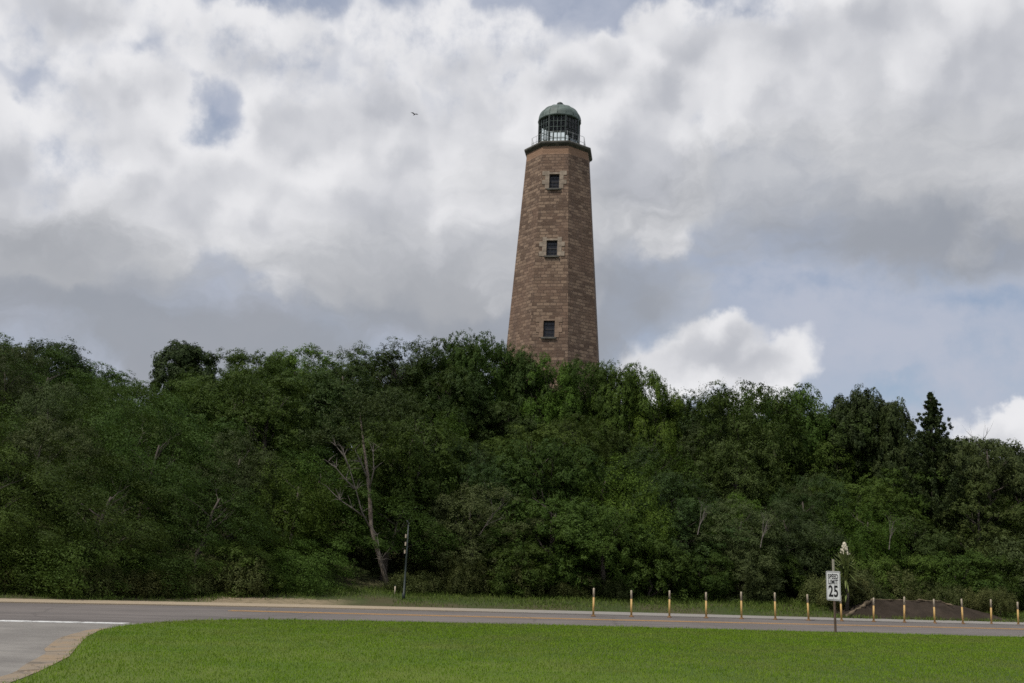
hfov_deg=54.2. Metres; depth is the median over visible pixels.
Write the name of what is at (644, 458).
holly tree
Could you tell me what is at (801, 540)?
myrtle tree
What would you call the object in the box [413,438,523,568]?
holly tree
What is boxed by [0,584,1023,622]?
verge grass
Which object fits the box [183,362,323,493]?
oak tree
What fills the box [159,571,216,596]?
brush bush
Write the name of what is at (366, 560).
shrub
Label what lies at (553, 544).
oak tree
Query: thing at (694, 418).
holly tree
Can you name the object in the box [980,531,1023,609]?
shrub
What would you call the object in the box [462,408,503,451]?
shrub
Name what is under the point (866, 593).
brush bush
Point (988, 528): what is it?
oak tree
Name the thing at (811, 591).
brush bush
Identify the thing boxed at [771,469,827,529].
shrub
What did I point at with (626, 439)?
holly tree
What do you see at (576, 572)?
shrub
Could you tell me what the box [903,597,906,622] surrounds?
marker post
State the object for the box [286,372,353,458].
oak tree
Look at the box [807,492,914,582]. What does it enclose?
laurel tree
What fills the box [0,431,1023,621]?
ground
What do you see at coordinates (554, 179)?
window
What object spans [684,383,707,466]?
laurel tree
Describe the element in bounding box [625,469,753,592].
holly tree
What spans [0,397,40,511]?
windswept tree
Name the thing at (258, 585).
brush bush
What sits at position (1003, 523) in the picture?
oak tree
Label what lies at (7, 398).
windswept tree
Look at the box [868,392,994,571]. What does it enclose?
cedar tree
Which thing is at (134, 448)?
windswept tree
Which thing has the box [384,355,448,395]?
holly tree
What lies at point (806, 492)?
myrtle tree
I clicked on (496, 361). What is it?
oak tree
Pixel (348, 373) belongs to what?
holly tree
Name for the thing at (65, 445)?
windswept tree
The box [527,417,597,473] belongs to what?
oak tree
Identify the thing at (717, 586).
shrub
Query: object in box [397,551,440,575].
brush bush
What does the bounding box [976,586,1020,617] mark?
brush bush
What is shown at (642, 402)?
oak tree
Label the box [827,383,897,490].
round tree
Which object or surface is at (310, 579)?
shrub
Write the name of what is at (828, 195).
sky
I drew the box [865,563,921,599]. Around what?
brush bush
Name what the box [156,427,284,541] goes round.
myrtle tree
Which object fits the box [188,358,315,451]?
windswept tree
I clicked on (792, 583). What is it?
shrub
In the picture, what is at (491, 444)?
oak tree
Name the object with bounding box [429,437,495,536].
holly tree
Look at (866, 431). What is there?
holly tree
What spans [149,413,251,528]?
oak tree
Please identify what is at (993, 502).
oak tree
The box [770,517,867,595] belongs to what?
shrub
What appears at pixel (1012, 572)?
shrub
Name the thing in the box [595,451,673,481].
shrub
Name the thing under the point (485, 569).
brush bush
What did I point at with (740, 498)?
oak tree
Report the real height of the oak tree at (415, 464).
7.879 m
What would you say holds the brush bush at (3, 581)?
on the ground at (367, 578)
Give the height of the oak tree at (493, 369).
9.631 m
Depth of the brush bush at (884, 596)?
44.35 m
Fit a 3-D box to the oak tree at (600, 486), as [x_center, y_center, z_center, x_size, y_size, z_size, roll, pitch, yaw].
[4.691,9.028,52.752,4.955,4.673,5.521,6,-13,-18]
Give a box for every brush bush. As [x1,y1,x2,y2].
[0,564,22,591]
[7,563,65,595]
[19,574,62,595]
[58,556,100,593]
[67,561,127,597]
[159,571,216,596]
[200,552,278,596]
[207,555,269,597]
[383,569,445,593]
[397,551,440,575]
[435,553,496,595]
[440,562,486,596]
[479,569,518,595]
[495,561,544,598]
[544,580,590,598]
[587,574,638,601]
[797,572,824,602]
[797,582,856,606]
[815,574,875,610]
[817,568,882,610]
[820,569,877,591]
[841,568,886,597]
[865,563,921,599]
[874,589,895,599]
[892,569,937,597]
[903,588,935,599]
[927,582,967,606]
[955,586,995,612]
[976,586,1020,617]
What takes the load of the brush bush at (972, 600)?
on the ground at (367, 578)
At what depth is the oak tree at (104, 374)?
59.40 m
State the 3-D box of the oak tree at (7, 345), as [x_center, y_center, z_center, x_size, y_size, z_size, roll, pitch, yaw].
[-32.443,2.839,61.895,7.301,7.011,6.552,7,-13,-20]
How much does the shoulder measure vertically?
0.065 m
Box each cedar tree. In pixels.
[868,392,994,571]
[904,422,1023,569]
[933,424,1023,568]
[969,457,1023,527]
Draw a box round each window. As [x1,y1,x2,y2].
[543,321,554,336]
[546,241,557,254]
[549,175,559,187]
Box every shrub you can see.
[0,520,82,594]
[5,516,162,600]
[106,537,226,598]
[185,536,286,596]
[266,535,363,595]
[346,533,402,574]
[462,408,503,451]
[475,540,555,597]
[531,548,605,595]
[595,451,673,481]
[605,532,700,602]
[654,548,738,601]
[703,545,788,602]
[739,545,816,600]
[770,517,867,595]
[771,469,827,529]
[835,551,911,598]
[877,552,953,596]
[910,547,1007,609]
[953,549,1023,610]
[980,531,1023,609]
[1006,548,1023,607]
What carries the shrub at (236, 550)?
on the ground at (367, 578)
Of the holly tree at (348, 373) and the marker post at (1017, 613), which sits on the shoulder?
the marker post at (1017, 613)
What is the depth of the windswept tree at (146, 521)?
35.30 m
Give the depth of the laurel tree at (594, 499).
49.34 m
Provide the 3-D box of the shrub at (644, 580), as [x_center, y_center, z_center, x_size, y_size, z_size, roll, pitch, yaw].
[6.278,10.440,44.650,4.773,3.992,4.376,9,-15,-30]
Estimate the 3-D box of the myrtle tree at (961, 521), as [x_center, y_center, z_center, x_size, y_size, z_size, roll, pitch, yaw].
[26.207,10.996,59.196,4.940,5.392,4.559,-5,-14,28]
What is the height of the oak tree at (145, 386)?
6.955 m
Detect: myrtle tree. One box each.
[0,343,87,437]
[0,412,112,550]
[4,379,104,473]
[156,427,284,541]
[421,480,550,576]
[661,421,743,511]
[675,494,789,586]
[736,495,844,592]
[781,472,858,528]
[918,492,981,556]
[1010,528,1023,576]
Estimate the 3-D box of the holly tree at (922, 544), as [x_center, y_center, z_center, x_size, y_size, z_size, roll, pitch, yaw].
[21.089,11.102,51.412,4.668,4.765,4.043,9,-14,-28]
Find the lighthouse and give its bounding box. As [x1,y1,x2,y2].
[506,102,598,398]
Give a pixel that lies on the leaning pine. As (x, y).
(320, 436)
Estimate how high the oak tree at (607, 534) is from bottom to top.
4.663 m
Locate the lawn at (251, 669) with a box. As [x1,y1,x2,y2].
[12,619,1023,682]
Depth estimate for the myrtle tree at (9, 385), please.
48.35 m
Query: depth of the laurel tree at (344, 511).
45.09 m
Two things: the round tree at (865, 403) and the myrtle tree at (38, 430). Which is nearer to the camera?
the myrtle tree at (38, 430)
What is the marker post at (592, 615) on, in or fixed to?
on the road at (136, 614)
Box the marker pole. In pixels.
[402,521,409,599]
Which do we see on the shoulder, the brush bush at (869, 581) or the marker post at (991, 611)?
the marker post at (991, 611)
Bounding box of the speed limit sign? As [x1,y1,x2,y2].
[826,559,840,632]
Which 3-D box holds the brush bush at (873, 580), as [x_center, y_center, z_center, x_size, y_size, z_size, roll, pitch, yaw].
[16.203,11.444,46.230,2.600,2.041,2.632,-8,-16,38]
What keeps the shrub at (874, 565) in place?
on the ground at (367, 578)
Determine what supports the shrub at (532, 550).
on the ground at (367, 578)
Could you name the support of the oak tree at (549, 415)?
on the ground at (367, 578)
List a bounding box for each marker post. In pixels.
[591,588,595,616]
[629,590,633,616]
[668,591,671,617]
[704,592,707,617]
[739,592,743,618]
[773,593,777,619]
[806,594,810,620]
[840,599,843,620]
[872,598,875,621]
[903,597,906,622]
[933,599,936,622]
[961,599,964,623]
[990,599,992,623]
[1017,602,1018,623]
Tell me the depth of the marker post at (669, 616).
36.10 m
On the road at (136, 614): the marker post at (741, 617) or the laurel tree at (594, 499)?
the marker post at (741, 617)
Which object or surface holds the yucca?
on the ground at (367, 578)
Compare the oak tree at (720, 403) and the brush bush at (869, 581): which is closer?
the brush bush at (869, 581)
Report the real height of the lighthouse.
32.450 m
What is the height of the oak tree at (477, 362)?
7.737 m
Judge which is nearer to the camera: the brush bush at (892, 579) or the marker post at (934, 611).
the marker post at (934, 611)
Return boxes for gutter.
[0,627,110,682]
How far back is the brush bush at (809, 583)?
46.40 m
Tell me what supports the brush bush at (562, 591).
on the ground at (367, 578)
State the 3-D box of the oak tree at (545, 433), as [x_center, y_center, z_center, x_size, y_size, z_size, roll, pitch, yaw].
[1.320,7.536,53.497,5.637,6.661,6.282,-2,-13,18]
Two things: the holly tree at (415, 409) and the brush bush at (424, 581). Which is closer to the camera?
the brush bush at (424, 581)
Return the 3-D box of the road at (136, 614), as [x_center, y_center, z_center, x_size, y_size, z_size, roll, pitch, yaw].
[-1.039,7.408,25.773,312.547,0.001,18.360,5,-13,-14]
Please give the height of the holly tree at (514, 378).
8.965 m
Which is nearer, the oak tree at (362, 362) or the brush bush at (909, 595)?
the brush bush at (909, 595)
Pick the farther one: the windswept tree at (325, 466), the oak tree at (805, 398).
the oak tree at (805, 398)
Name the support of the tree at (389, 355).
on the ground at (367, 578)
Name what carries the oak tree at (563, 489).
on the ground at (367, 578)
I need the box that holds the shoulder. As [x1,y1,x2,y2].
[0,598,1023,625]
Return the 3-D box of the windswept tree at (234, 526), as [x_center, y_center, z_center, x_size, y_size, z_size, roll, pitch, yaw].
[-12.137,6.866,38.708,7.770,5.333,5.727,0,-13,9]
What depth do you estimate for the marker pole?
39.00 m
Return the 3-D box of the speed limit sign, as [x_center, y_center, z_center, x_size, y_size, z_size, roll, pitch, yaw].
[9.690,7.671,30.081,0.050,2.195,0.660,7,-13,-19]
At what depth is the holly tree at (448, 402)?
60.03 m
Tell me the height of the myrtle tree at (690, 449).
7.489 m
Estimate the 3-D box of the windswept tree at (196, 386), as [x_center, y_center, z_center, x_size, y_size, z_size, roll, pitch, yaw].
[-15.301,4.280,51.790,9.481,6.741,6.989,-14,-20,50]
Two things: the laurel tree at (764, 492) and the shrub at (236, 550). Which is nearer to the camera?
the shrub at (236, 550)
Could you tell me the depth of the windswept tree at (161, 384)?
54.11 m
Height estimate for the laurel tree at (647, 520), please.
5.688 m
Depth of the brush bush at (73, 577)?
34.20 m
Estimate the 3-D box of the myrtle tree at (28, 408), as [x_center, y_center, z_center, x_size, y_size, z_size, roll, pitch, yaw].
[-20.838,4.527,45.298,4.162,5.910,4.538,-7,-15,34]
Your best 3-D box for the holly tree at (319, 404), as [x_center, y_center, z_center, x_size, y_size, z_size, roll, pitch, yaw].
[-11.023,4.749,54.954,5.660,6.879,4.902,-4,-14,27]
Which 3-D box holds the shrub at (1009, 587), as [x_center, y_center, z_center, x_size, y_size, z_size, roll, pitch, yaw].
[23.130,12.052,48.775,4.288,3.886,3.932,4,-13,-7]
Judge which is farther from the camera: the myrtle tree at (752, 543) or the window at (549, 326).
the window at (549, 326)
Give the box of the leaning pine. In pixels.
[296,386,426,589]
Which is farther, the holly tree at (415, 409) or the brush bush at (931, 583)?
the holly tree at (415, 409)
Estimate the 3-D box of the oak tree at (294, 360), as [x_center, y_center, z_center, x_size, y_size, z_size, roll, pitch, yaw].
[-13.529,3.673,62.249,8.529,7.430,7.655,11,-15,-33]
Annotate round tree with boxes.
[148,339,223,441]
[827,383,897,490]
[862,396,920,492]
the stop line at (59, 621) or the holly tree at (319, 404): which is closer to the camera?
the stop line at (59, 621)
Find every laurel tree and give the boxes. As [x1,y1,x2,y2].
[226,455,342,573]
[271,450,387,555]
[403,407,472,465]
[549,450,670,544]
[595,480,679,590]
[608,432,722,542]
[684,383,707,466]
[715,381,736,490]
[727,472,778,529]
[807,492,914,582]
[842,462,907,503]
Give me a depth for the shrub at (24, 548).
33.30 m
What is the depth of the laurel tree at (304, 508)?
41.88 m
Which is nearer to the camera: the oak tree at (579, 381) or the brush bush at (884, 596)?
the brush bush at (884, 596)
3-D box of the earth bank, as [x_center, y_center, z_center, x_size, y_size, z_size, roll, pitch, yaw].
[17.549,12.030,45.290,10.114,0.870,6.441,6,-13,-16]
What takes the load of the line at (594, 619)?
on the road at (136, 614)
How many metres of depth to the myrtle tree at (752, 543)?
47.22 m
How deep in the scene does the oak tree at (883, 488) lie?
53.34 m
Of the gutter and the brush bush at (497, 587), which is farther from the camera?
the brush bush at (497, 587)
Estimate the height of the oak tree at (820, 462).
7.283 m
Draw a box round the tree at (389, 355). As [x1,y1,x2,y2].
[343,349,435,431]
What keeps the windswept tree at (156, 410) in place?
on the ground at (367, 578)
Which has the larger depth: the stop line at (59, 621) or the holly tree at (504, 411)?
the holly tree at (504, 411)
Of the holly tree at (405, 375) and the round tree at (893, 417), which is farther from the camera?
the holly tree at (405, 375)
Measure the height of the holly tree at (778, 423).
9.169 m
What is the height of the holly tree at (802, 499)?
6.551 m
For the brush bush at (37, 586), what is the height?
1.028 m
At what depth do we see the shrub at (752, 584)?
45.52 m
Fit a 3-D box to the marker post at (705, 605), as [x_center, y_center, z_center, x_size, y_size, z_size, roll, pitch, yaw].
[7.121,9.674,36.685,0.170,0.922,0.166,11,-17,-30]
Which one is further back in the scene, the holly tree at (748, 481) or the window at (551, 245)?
the window at (551, 245)
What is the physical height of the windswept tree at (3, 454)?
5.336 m
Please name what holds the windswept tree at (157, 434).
on the ground at (367, 578)
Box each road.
[0,603,1023,636]
[0,621,132,681]
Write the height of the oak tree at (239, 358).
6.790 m
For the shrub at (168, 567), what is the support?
on the ground at (367, 578)
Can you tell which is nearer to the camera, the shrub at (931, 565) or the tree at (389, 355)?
the shrub at (931, 565)
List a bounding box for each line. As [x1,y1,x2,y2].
[0,620,124,623]
[237,610,1012,628]
[253,611,990,628]
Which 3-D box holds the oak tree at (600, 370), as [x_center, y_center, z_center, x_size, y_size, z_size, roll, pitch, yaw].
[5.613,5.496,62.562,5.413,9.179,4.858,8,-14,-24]
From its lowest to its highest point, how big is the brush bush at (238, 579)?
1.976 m
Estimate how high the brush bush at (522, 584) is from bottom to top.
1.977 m
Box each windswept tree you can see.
[0,344,106,436]
[0,381,24,444]
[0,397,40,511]
[0,411,91,511]
[0,439,72,569]
[0,449,190,570]
[35,378,205,529]
[49,388,223,549]
[50,371,158,459]
[61,400,161,467]
[78,389,228,506]
[105,452,296,571]
[127,372,241,454]
[147,365,293,475]
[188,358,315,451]
[247,442,367,537]
[304,470,472,580]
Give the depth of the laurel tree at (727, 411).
63.54 m
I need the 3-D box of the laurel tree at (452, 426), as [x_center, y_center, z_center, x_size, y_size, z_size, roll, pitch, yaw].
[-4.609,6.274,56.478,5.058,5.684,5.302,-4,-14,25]
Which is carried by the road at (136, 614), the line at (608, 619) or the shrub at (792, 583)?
the line at (608, 619)
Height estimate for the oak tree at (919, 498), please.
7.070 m
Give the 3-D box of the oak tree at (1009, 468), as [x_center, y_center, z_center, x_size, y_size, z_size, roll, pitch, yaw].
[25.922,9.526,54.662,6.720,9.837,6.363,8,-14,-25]
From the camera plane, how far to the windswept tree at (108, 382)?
53.34 m
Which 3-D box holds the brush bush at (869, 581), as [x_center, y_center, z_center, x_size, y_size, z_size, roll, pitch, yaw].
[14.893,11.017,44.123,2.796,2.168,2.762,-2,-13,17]
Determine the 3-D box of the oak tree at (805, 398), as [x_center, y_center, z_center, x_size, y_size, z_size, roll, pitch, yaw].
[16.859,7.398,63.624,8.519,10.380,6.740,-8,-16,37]
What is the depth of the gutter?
15.48 m
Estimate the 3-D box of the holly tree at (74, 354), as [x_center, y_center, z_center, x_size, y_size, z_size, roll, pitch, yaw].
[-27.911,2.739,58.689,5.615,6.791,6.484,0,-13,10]
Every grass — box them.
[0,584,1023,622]
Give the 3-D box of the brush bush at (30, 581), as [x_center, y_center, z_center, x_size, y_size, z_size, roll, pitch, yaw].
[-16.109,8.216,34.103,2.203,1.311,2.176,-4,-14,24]
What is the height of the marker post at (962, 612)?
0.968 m
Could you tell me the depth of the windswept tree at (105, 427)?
49.45 m
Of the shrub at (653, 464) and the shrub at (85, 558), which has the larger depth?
the shrub at (653, 464)
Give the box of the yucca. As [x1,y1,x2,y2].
[828,542,864,610]
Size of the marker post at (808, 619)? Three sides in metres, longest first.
0.959 x 0.170 x 0.166 m
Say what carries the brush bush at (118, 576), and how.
on the ground at (367, 578)
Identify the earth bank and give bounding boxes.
[827,598,1012,621]
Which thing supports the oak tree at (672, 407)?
on the ground at (367, 578)
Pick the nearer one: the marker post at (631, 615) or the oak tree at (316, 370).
the marker post at (631, 615)
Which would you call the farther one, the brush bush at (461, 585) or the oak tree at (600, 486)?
the oak tree at (600, 486)
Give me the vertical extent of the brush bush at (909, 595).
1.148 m
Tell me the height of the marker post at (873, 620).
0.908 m
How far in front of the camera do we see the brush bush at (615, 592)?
43.01 m
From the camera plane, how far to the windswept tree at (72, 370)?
52.90 m
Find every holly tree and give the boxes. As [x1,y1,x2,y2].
[0,337,95,418]
[272,364,361,481]
[296,340,394,467]
[341,384,425,464]
[352,335,441,438]
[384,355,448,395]
[399,345,496,460]
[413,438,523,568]
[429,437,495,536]
[467,399,549,452]
[499,349,555,435]
[595,422,677,496]
[600,442,730,575]
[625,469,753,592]
[650,389,745,487]
[679,413,794,559]
[759,398,811,487]
[761,469,864,572]
[784,401,901,513]
[879,510,964,579]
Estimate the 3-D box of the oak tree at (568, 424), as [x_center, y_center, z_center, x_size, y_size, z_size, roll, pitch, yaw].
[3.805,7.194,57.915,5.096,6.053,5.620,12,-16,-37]
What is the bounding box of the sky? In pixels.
[0,0,1023,452]
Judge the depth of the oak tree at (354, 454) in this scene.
49.11 m
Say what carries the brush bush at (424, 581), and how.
on the ground at (367, 578)
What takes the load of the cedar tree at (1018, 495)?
on the ground at (367, 578)
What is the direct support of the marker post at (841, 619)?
on the shoulder
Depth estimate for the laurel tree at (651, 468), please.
54.58 m
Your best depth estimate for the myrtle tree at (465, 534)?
43.78 m
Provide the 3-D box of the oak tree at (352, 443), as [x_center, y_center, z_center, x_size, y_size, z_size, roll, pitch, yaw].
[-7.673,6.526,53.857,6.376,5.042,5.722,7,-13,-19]
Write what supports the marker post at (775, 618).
on the road at (136, 614)
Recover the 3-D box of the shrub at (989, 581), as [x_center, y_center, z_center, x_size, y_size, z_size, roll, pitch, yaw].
[21.346,11.878,48.397,5.576,3.966,5.113,6,-13,-19]
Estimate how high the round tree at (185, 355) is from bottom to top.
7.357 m
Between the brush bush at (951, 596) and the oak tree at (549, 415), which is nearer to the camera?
the brush bush at (951, 596)
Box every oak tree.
[0,332,38,417]
[54,360,140,445]
[112,379,157,410]
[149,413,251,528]
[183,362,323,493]
[194,347,295,420]
[248,343,357,399]
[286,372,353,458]
[293,361,353,384]
[310,416,425,500]
[333,355,405,392]
[335,413,476,567]
[337,436,440,541]
[403,336,481,439]
[433,329,515,442]
[441,348,511,404]
[471,342,539,431]
[473,493,616,581]
[477,435,550,487]
[479,435,618,560]
[486,423,591,529]
[509,351,583,441]
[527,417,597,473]
[535,354,606,438]
[542,412,623,490]
[549,502,658,595]
[562,358,643,462]
[571,469,644,526]
[585,360,670,467]
[614,368,692,471]
[685,379,810,513]
[691,491,784,562]
[726,382,841,496]
[768,437,886,527]
[791,475,923,561]
[856,465,968,556]
[930,480,1023,576]
[950,497,1023,580]
[959,495,1022,550]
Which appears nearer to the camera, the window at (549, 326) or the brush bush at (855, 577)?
the brush bush at (855, 577)
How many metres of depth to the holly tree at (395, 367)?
62.21 m
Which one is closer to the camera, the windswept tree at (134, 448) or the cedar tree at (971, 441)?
the windswept tree at (134, 448)
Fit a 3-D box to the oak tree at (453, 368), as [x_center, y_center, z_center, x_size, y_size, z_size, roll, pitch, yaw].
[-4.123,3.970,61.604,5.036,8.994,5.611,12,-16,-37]
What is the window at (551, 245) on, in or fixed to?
in the lighthouse
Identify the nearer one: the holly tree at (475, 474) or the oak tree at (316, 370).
the holly tree at (475, 474)
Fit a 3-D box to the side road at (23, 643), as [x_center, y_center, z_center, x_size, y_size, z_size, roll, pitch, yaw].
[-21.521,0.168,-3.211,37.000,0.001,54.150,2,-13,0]

